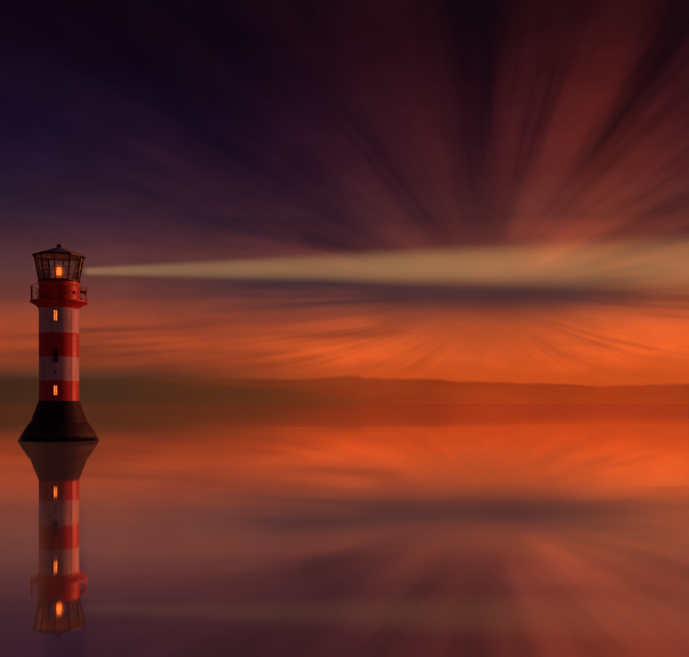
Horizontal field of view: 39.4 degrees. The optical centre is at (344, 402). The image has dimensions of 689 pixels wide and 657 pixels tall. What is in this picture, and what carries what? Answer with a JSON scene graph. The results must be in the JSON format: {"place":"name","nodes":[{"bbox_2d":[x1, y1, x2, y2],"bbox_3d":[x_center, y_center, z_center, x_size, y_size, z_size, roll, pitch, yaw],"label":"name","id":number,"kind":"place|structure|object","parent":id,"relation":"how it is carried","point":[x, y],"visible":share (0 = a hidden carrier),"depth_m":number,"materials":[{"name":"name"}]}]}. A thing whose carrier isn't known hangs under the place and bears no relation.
{"place":"outdoors","nodes":[
{"label":"outdoors","id":0,"kind":"place"},
{"bbox_2d":[0,377,374,403],"bbox_3d":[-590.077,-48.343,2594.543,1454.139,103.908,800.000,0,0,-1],"label":"shore hills","id":1,"kind":"structure","parent":0,"point":[91,391],"depth_m":2315.81,"materials":[{"name":"brown"}]},
{"bbox_2d":[0,404,688,656],"bbox_3d":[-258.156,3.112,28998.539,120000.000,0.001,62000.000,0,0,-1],"label":"sea water","id":2,"kind":"structure","parent":0,"point":[348,530],"depth_m":23.09,"materials":[{"name":"orange liquid"}]},
{"bbox_2d":[17,244,99,441],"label":"lighthouse","id":3,"kind":"object","parent":2,"relation":"in","point":[58,415],"visible":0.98,"depth_m":78.04,"materials":[{"name":"paint"}]},
{"bbox_2d":[0,0,688,385],"label":"sky","id":4,"kind":"structure","parent":0,"point":[494,191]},
{"bbox_2d":[21,376,688,403],"bbox_3d":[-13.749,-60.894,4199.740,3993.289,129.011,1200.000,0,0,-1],"label":"shore hills","id":5,"kind":"structure","parent":0,"point":[410,391],"depth_m":3820.43,"materials":[{"name":"brown"}]},
{"bbox_2d":[520,383,660,386],"bbox_3d":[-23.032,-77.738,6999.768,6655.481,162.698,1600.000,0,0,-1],"label":"hills","id":6,"kind":"structure","parent":0,"point":[610,385],"depth_m":6696.90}
]}

